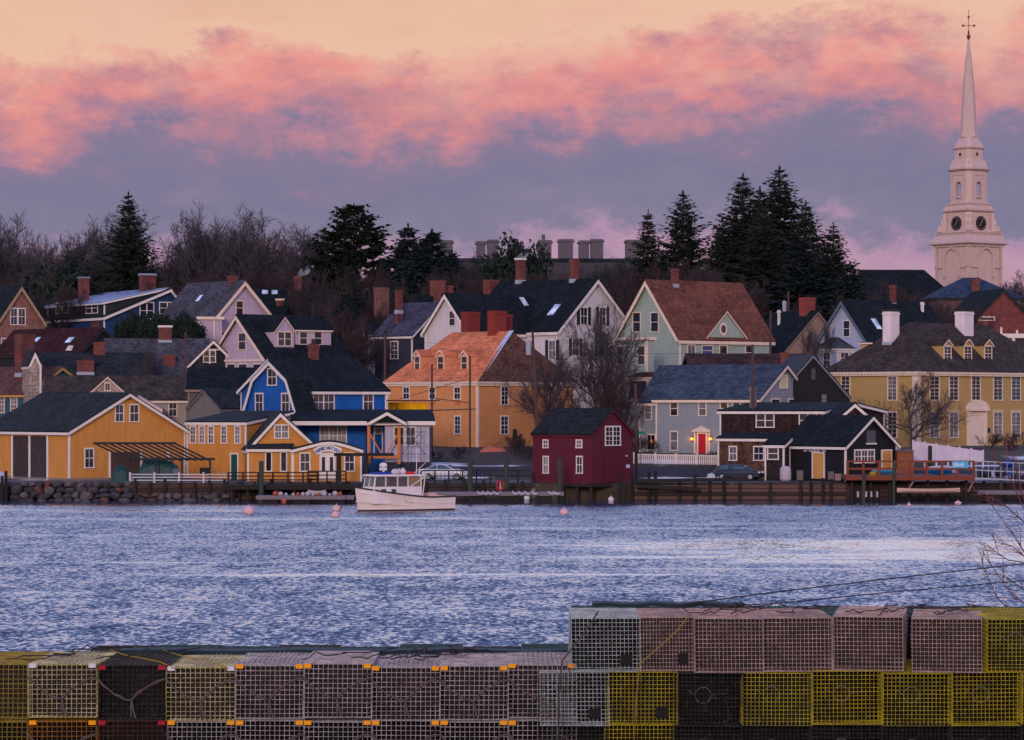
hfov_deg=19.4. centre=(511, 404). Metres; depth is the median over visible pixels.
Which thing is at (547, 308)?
white house
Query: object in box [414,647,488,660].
twine
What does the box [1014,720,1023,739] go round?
lobster trap
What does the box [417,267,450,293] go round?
bare tree
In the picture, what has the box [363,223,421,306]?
evergreen tree
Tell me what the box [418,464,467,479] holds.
parked car
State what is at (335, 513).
buoy
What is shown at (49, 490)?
boulder
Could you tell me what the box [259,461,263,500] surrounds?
piling
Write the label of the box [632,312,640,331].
window
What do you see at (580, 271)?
bare tree
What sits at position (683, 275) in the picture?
bare tree
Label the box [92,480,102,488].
boulder
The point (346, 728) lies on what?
lobster trap
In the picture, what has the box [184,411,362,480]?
waterfront office
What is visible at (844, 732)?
lobster trap
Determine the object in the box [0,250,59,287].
bare tree
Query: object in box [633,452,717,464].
picket fence
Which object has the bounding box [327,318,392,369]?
bare tree
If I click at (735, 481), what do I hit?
wharf paving
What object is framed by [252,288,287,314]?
dark roofed house
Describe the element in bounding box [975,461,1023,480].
gangway
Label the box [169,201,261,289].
bare tree
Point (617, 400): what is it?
bare tree
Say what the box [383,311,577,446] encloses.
orange house
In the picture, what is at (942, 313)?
bare tree
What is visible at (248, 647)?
lobster trap
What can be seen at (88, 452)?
window
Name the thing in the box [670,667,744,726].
lobster trap
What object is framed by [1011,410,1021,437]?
window
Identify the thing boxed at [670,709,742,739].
lobster trap
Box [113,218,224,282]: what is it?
bare tree
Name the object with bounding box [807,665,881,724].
lobster trap
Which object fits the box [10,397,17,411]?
window
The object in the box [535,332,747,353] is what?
overhead wire
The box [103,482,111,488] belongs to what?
boulder
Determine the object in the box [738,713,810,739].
lobster trap
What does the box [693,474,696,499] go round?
mooring post
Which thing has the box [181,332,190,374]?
utility pole
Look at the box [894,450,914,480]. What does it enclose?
orange shed
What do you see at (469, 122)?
sky
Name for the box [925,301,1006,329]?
bare tree
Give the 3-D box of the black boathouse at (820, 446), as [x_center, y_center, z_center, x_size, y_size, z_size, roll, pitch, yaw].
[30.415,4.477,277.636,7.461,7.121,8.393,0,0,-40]
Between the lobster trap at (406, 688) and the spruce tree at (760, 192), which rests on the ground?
the spruce tree at (760, 192)
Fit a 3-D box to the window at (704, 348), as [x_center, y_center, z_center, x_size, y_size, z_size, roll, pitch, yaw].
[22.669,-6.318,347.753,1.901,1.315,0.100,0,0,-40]
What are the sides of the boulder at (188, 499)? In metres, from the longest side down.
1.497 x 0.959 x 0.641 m
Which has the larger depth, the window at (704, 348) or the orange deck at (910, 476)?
the window at (704, 348)
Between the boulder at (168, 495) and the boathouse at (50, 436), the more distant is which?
the boathouse at (50, 436)
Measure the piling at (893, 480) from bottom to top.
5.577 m
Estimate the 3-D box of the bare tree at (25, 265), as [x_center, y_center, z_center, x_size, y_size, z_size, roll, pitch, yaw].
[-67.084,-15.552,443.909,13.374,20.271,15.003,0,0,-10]
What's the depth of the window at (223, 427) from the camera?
282.25 m
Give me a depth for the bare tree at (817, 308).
382.38 m
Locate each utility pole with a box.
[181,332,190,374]
[380,334,389,380]
[386,356,475,453]
[526,331,538,426]
[634,384,637,478]
[751,344,753,409]
[769,311,771,352]
[782,291,788,310]
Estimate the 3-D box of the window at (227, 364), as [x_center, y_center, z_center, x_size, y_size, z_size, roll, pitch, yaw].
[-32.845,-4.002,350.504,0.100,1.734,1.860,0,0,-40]
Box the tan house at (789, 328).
[765,297,826,353]
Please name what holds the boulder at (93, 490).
on the boulder at (84, 495)
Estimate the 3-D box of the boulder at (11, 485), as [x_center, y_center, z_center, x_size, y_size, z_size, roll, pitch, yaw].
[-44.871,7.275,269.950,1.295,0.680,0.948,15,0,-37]
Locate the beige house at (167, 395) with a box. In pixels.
[42,375,187,426]
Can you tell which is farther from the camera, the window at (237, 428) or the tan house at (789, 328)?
the tan house at (789, 328)
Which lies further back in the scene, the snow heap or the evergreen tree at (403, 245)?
the evergreen tree at (403, 245)
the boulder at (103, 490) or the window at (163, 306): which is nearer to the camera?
the boulder at (103, 490)
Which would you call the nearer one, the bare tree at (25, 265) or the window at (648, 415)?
the window at (648, 415)
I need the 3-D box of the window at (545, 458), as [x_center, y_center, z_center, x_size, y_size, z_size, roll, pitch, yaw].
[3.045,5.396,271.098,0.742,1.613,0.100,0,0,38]
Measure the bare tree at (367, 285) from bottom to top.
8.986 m
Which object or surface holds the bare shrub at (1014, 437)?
on the ground
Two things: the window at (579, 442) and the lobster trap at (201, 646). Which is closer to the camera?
the lobster trap at (201, 646)
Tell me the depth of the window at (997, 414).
329.62 m
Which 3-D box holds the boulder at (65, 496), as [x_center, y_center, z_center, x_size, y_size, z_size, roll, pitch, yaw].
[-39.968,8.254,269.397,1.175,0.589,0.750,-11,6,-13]
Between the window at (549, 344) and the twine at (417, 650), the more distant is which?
the window at (549, 344)
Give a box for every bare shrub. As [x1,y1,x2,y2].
[432,451,444,460]
[449,445,469,458]
[494,431,529,452]
[506,435,530,455]
[516,444,532,460]
[633,435,649,453]
[641,439,660,453]
[953,442,1023,605]
[973,432,1006,447]
[1001,438,1018,449]
[1004,430,1023,447]
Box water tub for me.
[780,466,790,480]
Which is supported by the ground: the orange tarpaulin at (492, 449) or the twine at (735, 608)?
the orange tarpaulin at (492, 449)
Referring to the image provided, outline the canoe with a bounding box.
[897,488,959,492]
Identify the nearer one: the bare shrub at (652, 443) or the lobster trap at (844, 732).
the lobster trap at (844, 732)
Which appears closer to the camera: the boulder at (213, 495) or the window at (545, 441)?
the boulder at (213, 495)
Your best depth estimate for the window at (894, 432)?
319.98 m
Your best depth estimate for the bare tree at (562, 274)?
490.45 m
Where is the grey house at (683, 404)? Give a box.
[637,364,797,453]
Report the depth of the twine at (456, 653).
23.26 m
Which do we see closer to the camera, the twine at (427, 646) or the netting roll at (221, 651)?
the twine at (427, 646)
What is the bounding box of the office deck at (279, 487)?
[225,484,363,500]
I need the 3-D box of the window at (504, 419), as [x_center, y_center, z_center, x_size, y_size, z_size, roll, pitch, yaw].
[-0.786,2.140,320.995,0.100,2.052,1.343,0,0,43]
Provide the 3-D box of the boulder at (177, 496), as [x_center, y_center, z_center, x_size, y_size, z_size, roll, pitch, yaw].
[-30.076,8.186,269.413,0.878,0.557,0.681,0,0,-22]
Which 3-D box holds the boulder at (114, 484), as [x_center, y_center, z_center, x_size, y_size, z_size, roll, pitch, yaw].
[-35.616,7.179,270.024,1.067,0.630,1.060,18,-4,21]
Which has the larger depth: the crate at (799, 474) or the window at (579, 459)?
the crate at (799, 474)
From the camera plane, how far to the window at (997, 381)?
329.50 m
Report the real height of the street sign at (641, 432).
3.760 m
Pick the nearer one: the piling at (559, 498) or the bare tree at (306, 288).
the piling at (559, 498)
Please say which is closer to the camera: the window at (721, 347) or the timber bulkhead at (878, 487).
the timber bulkhead at (878, 487)
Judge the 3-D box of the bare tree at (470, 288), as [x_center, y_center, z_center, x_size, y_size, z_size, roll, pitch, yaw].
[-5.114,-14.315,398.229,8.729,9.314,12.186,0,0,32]
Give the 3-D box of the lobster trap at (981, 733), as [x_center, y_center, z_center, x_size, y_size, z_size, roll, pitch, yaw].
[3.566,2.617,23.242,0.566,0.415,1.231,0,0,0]
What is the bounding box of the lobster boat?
[340,454,455,510]
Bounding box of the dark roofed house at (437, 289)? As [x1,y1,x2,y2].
[409,280,453,302]
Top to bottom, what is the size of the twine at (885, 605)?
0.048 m
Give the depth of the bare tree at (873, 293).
474.50 m
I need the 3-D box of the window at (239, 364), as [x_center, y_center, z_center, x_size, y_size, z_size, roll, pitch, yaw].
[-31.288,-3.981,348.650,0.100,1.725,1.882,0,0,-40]
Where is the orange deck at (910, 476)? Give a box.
[841,460,974,499]
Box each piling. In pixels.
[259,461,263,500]
[468,459,472,500]
[504,459,508,491]
[557,458,561,501]
[862,473,865,500]
[892,461,894,500]
[999,459,1002,500]
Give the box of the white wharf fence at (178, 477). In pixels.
[129,472,226,482]
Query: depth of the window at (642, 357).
338.14 m
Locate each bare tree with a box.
[0,210,48,278]
[0,210,159,284]
[0,215,52,285]
[0,231,46,285]
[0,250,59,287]
[14,226,165,302]
[15,235,62,276]
[20,251,117,317]
[21,283,40,307]
[28,280,91,328]
[54,209,164,283]
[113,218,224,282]
[117,210,213,292]
[118,269,222,295]
[133,350,159,374]
[159,218,281,289]
[165,206,303,287]
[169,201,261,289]
[179,263,220,290]
[184,356,204,380]
[216,205,304,287]
[243,223,366,300]
[244,264,294,297]
[249,264,321,288]
[264,218,312,283]
[268,235,362,301]
[270,226,368,296]
[280,269,344,320]
[280,288,333,317]
[310,285,354,323]
[323,303,370,364]
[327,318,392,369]
[337,300,394,347]
[340,263,396,309]
[352,282,405,320]
[358,277,427,319]
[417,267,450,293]
[444,265,513,293]
[458,254,485,291]
[493,336,589,419]
[514,264,548,280]
[530,387,565,439]
[544,348,633,413]
[547,261,563,279]
[554,261,613,285]
[556,268,569,279]
[562,302,650,417]
[564,265,589,278]
[582,260,610,282]
[582,364,650,429]
[593,253,687,314]
[603,274,632,313]
[613,288,636,313]
[615,259,706,310]
[681,257,722,281]
[685,264,725,281]
[738,273,770,316]
[751,277,771,319]
[755,300,823,320]
[793,296,833,318]
[797,319,822,354]
[812,322,836,367]
[831,290,881,310]
[854,287,885,298]
[857,368,974,449]
[879,277,927,301]
[908,292,955,323]
[925,293,955,321]
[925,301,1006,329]
[939,303,985,324]
[1000,269,1023,308]
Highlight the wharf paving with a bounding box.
[8,480,1023,482]
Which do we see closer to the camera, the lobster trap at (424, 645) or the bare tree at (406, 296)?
the lobster trap at (424, 645)
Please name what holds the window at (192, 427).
in the waterfront office
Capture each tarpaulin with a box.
[111,464,128,481]
[135,457,180,481]
[388,403,427,408]
[480,447,506,451]
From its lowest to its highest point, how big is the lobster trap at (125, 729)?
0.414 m
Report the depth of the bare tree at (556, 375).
305.22 m
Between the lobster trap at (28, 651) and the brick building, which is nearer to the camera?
the lobster trap at (28, 651)
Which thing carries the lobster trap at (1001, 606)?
on the lobster trap
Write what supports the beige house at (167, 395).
on the ground
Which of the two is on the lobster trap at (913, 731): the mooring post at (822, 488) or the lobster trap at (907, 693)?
the lobster trap at (907, 693)
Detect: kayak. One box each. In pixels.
[872,470,896,474]
[928,470,951,474]
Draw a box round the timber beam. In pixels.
[634,478,734,490]
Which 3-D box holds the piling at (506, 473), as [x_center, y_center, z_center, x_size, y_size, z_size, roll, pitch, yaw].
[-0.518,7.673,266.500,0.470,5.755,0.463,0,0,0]
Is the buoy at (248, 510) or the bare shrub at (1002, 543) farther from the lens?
the buoy at (248, 510)
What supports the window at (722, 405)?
in the grey house at (683, 404)
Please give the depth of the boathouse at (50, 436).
280.42 m
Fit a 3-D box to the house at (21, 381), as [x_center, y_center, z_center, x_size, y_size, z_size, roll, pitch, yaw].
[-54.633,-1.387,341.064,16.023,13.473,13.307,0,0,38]
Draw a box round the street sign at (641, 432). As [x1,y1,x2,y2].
[638,431,644,470]
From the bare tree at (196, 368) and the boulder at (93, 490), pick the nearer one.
the boulder at (93, 490)
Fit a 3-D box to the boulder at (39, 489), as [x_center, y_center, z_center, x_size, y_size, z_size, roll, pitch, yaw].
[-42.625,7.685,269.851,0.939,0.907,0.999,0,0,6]
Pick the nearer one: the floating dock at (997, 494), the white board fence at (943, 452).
the floating dock at (997, 494)
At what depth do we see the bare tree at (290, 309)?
397.24 m
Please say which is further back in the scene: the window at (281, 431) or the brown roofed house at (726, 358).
the brown roofed house at (726, 358)
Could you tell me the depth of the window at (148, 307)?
398.23 m
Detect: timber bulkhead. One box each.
[128,479,258,499]
[265,479,531,499]
[634,479,845,499]
[846,480,1023,499]
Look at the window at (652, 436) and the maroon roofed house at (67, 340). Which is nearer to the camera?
the window at (652, 436)
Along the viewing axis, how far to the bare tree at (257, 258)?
426.00 m
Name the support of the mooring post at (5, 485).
in the water
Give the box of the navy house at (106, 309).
[44,273,176,337]
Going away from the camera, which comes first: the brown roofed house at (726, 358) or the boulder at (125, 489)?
the boulder at (125, 489)
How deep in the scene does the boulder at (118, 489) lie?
269.25 m
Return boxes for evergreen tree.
[111,309,150,337]
[136,311,172,337]
[170,309,207,337]
[327,291,362,358]
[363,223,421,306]
[372,239,454,312]
[394,228,476,293]
[428,249,474,292]
[467,229,554,293]
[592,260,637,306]
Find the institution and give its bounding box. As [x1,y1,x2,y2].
[436,234,661,281]
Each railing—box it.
[227,472,318,483]
[307,471,346,483]
[420,470,532,482]
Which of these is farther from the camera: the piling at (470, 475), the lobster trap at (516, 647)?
the piling at (470, 475)
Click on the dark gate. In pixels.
(929, 454)
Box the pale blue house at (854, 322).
[815,285,940,367]
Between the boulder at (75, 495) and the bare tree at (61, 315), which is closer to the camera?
the boulder at (75, 495)
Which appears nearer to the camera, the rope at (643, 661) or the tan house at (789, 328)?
the rope at (643, 661)
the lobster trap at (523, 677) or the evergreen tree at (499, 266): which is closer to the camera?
the lobster trap at (523, 677)
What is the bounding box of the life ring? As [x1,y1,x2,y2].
[496,480,504,491]
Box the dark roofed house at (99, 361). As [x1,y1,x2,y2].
[37,342,154,374]
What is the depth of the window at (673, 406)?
304.66 m
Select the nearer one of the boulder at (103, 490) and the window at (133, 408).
the boulder at (103, 490)
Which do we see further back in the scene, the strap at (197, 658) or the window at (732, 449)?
the window at (732, 449)
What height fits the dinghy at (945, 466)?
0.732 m
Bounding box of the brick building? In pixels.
[951,288,1023,333]
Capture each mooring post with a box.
[0,476,3,500]
[4,471,7,500]
[618,473,621,500]
[630,474,633,499]
[647,471,650,499]
[654,470,656,499]
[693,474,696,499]
[722,476,725,499]
[809,480,812,499]
[821,478,824,499]
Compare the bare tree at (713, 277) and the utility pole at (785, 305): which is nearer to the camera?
the utility pole at (785, 305)
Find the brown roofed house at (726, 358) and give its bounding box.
[682,352,819,364]
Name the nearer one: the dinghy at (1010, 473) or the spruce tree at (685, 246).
the dinghy at (1010, 473)
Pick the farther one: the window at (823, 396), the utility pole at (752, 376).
the window at (823, 396)
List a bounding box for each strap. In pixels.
[110,649,174,668]
[163,649,227,668]
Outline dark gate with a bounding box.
[928,446,931,465]
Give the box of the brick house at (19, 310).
[0,285,46,344]
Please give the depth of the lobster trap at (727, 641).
22.73 m
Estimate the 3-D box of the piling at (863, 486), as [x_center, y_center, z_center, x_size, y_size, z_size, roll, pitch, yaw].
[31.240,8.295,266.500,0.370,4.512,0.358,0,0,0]
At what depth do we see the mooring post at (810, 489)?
269.23 m
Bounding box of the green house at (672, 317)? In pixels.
[613,268,775,429]
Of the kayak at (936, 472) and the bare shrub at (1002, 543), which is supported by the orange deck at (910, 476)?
the kayak at (936, 472)
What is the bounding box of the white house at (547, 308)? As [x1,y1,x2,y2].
[420,258,625,407]
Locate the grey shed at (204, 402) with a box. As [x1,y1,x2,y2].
[185,388,240,419]
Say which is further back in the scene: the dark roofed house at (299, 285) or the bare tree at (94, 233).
the bare tree at (94, 233)
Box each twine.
[6,648,109,658]
[20,645,132,660]
[96,647,199,658]
[301,647,395,659]
[351,644,430,658]
[381,645,456,658]
[391,648,474,659]
[407,650,475,658]
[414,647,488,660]
[682,603,745,613]
[704,602,771,613]
[731,601,785,613]
[776,605,835,612]
[845,603,898,612]
[879,604,926,615]
[933,603,977,614]
[937,605,989,613]
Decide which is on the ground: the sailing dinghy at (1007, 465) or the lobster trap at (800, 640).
the sailing dinghy at (1007, 465)
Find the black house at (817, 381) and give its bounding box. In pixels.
[783,354,851,401]
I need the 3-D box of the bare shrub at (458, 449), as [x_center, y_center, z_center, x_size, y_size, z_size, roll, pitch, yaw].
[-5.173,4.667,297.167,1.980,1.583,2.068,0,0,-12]
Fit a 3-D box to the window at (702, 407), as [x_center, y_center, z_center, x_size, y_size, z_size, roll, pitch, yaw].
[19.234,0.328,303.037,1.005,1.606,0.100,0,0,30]
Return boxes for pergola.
[93,442,214,482]
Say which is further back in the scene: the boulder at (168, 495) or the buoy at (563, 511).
the boulder at (168, 495)
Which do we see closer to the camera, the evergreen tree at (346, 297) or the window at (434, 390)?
the window at (434, 390)
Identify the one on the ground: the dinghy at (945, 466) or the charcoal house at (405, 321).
the charcoal house at (405, 321)
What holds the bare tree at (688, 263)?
on the ground
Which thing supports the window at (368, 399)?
in the blue house at (341, 399)
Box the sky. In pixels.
[0,0,1023,303]
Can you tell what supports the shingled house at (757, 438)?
on the ground
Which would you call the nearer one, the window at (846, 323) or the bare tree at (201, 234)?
the window at (846, 323)
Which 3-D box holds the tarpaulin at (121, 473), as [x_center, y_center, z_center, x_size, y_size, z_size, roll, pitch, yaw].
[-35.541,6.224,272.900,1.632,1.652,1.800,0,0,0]
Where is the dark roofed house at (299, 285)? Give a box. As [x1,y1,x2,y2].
[287,276,334,316]
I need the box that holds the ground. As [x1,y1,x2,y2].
[8,412,1023,499]
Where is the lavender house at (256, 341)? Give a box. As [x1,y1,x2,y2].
[218,314,352,368]
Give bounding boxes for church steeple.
[929,9,1008,286]
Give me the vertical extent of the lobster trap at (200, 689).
0.413 m
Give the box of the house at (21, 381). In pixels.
[0,334,73,417]
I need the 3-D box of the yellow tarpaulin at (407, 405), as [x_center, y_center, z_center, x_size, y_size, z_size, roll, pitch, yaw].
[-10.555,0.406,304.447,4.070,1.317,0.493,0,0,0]
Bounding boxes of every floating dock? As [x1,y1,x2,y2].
[256,495,354,503]
[428,492,563,502]
[977,490,1023,501]
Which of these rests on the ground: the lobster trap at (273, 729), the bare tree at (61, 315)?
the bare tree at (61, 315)
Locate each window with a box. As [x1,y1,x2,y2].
[0,397,4,412]
[10,308,17,324]
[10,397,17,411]
[18,308,25,324]
[84,448,94,467]
[85,305,97,313]
[114,404,124,421]
[129,404,139,421]
[139,302,153,318]
[159,302,171,313]
[168,403,177,416]
[189,425,196,443]
[198,425,205,443]
[203,350,215,362]
[207,425,214,443]
[220,425,227,443]
[226,363,235,366]
[234,425,240,443]
[236,300,243,313]
[238,332,246,349]
[238,363,247,366]
[252,363,261,368]
[255,393,263,410]
[265,452,272,471]
[267,368,276,385]
[274,424,288,438]
[280,452,287,471]
[281,393,289,410]
[299,452,310,471]
[312,394,334,408]
[319,425,346,442]
[344,452,354,471]
[363,394,373,408]
[374,427,381,433]
[390,341,398,358]
[393,426,404,445]
[402,386,409,399]
[405,426,415,445]
[428,386,435,399]
[448,310,455,325]
[453,386,460,399]
[454,415,460,433]
[500,386,508,404]
[500,415,508,434]
[542,439,548,447]
[542,456,548,473]
[545,340,558,359]
[569,338,581,355]
[575,439,582,447]
[575,456,582,473]
[577,307,590,324]
[596,307,608,324]
[605,426,620,445]
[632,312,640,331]
[637,345,644,364]
[644,406,651,419]
[646,434,655,449]
[650,312,658,331]
[669,403,678,415]
[669,431,678,450]
[687,344,695,352]
[698,403,706,415]
[701,345,712,352]
[719,345,727,352]
[719,403,727,415]
[728,446,737,460]
[745,345,750,352]
[753,446,763,460]
[755,414,774,427]
[767,448,778,459]
[771,398,780,401]
[779,375,787,388]
[799,414,817,423]
[810,368,815,379]
[821,394,826,401]
[823,353,830,367]
[840,352,848,359]
[841,376,850,400]
[842,320,850,336]
[854,449,874,462]
[887,376,897,400]
[887,411,897,437]
[929,376,939,400]
[929,410,939,437]
[948,410,959,437]
[949,376,958,400]
[971,376,980,400]
[979,316,994,320]
[993,377,1002,400]
[993,410,1003,437]
[1011,377,1021,400]
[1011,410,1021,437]
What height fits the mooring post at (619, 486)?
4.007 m
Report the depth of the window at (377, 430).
288.52 m
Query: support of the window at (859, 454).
in the black boathouse at (820, 446)
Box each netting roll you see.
[118,647,567,654]
[592,600,743,607]
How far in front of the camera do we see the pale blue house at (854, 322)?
359.44 m
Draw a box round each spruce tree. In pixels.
[87,191,171,294]
[336,264,373,320]
[614,209,676,312]
[650,190,724,279]
[688,173,788,289]
[690,217,746,288]
[720,206,797,318]
[735,165,858,276]
[745,186,784,250]
[759,235,841,321]
[772,200,839,295]
[810,236,844,315]
[815,222,872,294]
[820,262,878,315]
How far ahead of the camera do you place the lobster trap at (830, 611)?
24.93 m
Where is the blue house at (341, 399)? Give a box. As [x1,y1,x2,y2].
[236,339,435,473]
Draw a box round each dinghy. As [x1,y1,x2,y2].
[308,490,325,495]
[928,465,955,472]
[979,471,990,476]
[1003,459,1013,467]
[1003,470,1012,475]
[1011,475,1023,479]
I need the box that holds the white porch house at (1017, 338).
[1000,327,1023,345]
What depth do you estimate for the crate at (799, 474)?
271.20 m
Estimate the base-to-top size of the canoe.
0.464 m
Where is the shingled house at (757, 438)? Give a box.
[716,387,887,480]
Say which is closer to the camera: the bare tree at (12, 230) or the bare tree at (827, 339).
the bare tree at (827, 339)
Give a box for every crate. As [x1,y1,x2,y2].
[200,468,208,473]
[796,470,802,479]
[827,471,833,479]
[835,474,840,480]
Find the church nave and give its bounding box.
[855,270,943,300]
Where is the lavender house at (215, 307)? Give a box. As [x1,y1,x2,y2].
[162,275,272,342]
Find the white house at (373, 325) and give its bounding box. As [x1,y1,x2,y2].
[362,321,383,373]
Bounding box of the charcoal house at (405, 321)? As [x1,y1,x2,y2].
[371,287,437,381]
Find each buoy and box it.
[243,506,254,513]
[331,510,338,516]
[332,504,340,510]
[560,508,567,514]
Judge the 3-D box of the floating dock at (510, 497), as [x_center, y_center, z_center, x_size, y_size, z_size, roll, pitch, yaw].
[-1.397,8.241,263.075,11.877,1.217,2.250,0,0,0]
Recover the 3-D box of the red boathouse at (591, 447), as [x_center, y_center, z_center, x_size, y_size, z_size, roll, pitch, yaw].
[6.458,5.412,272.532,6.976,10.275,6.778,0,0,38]
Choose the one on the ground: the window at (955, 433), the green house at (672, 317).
the green house at (672, 317)
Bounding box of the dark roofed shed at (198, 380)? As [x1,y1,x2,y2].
[185,367,255,403]
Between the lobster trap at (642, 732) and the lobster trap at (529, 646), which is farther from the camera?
the lobster trap at (529, 646)
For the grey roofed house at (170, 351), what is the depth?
359.64 m
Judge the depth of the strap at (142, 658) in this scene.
23.06 m
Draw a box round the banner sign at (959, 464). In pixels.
[952,461,967,467]
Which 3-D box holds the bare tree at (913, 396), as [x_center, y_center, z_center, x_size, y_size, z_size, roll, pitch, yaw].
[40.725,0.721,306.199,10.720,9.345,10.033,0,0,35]
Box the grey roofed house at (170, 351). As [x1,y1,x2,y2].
[103,325,227,374]
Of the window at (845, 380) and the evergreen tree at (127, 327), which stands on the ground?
the evergreen tree at (127, 327)
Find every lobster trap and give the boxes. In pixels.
[0,652,50,718]
[0,718,41,739]
[6,651,52,695]
[26,650,116,717]
[27,717,102,739]
[89,645,157,692]
[97,653,183,719]
[97,719,171,739]
[157,645,221,647]
[165,653,244,720]
[166,718,239,739]
[219,646,277,700]
[234,651,310,718]
[235,718,312,739]
[277,645,341,688]
[301,651,379,717]
[303,718,374,739]
[341,646,398,697]
[370,653,440,720]
[371,716,440,739]
[399,644,462,654]
[437,653,508,719]
[439,720,508,739]
[463,646,520,702]
[507,651,579,717]
[507,718,577,739]
[521,644,567,648]
[538,666,610,725]
[538,719,607,739]
[568,607,644,671]
[571,606,620,620]
[602,716,673,739]
[606,665,680,724]
[634,607,695,670]
[640,606,707,625]
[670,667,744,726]
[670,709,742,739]
[685,608,767,672]
[702,606,764,624]
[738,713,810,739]
[739,664,813,725]
[752,607,832,671]
[768,605,836,616]
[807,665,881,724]
[811,710,881,739]
[832,606,907,670]
[833,605,911,658]
[875,660,954,725]
[878,719,951,739]
[907,605,961,614]
[907,608,982,672]
[943,669,1021,725]
[952,714,1021,739]
[962,606,1023,626]
[962,606,1023,671]
[996,668,1023,724]
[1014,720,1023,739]
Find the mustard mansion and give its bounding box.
[826,309,1023,446]
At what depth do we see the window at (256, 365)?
346.58 m
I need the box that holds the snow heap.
[706,473,715,477]
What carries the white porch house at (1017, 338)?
on the ground
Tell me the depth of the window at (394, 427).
285.43 m
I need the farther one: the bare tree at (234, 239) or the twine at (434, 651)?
the bare tree at (234, 239)
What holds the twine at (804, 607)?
on the lobster trap at (800, 640)
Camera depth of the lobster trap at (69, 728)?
22.86 m
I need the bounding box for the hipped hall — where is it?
[918,278,1023,313]
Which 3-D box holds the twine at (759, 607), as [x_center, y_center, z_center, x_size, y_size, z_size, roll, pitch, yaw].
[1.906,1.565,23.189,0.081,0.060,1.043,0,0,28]
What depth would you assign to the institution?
536.00 m
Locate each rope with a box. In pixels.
[557,612,598,739]
[634,612,691,739]
[664,563,1023,607]
[700,580,1023,608]
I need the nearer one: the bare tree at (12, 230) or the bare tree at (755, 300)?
the bare tree at (755, 300)
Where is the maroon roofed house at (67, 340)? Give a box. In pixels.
[0,327,112,366]
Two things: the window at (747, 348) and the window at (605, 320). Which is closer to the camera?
the window at (747, 348)
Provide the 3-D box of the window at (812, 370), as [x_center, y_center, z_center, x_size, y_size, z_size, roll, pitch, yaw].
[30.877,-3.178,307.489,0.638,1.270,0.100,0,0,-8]
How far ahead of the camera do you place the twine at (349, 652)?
23.31 m
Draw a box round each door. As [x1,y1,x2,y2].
[11,435,48,479]
[111,452,139,477]
[230,453,238,478]
[319,453,326,477]
[327,453,335,477]
[373,427,382,452]
[603,455,622,481]
[697,432,707,453]
[812,452,824,478]
[881,449,891,467]
[971,411,983,445]
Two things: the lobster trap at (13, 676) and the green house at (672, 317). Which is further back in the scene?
the green house at (672, 317)
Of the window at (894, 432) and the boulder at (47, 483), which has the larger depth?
the window at (894, 432)
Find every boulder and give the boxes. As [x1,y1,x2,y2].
[8,482,19,488]
[9,494,20,499]
[11,485,22,494]
[19,492,28,498]
[21,481,27,486]
[26,487,33,492]
[29,490,39,499]
[34,486,43,493]
[35,480,42,486]
[37,493,50,499]
[44,481,51,486]
[44,486,54,494]
[52,480,63,488]
[52,492,61,498]
[56,486,64,492]
[60,494,71,499]
[64,481,74,487]
[65,488,75,493]
[71,492,79,498]
[75,487,86,493]
[76,481,85,487]
[79,491,93,499]
[87,487,97,493]
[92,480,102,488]
[99,488,108,493]
[99,493,110,498]
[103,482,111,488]
[110,481,121,487]
[110,491,120,499]
[115,487,122,492]
[120,492,132,498]
[122,487,130,493]
[157,493,163,498]
[165,492,172,498]
[173,493,181,498]
[183,497,196,500]
[197,493,203,498]
[209,492,220,499]
[222,494,229,498]
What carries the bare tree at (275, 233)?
on the ground
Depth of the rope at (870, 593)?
24.46 m
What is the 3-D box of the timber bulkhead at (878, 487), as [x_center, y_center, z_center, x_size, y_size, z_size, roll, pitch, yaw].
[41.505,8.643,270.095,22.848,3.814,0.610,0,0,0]
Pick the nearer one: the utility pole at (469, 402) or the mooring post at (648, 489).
the mooring post at (648, 489)
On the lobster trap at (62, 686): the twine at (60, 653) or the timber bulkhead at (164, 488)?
the twine at (60, 653)
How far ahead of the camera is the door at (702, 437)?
303.03 m
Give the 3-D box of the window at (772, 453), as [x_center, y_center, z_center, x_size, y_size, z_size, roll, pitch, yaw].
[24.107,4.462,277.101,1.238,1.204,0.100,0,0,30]
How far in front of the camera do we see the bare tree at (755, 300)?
376.25 m
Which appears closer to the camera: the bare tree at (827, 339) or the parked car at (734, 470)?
the parked car at (734, 470)
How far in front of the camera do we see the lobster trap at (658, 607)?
25.01 m
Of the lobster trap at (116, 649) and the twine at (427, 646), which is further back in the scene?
the lobster trap at (116, 649)
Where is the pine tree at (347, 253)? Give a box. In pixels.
[299,203,395,310]
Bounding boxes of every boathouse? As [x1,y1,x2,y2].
[0,392,189,480]
[530,408,635,500]
[788,415,900,481]
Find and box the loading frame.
[334,453,393,481]
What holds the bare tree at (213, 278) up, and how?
on the ground
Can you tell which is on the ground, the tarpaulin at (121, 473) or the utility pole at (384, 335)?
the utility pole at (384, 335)
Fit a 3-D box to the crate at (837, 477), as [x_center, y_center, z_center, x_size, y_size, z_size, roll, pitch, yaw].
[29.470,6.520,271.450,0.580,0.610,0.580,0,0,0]
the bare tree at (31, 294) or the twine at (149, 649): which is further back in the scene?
the bare tree at (31, 294)
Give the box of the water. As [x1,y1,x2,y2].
[0,500,1023,651]
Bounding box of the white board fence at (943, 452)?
[912,440,983,466]
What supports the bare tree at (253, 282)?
on the ground
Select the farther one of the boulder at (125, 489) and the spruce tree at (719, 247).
the spruce tree at (719, 247)
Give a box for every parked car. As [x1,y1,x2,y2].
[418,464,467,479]
[713,464,763,479]
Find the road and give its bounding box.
[362,466,1023,475]

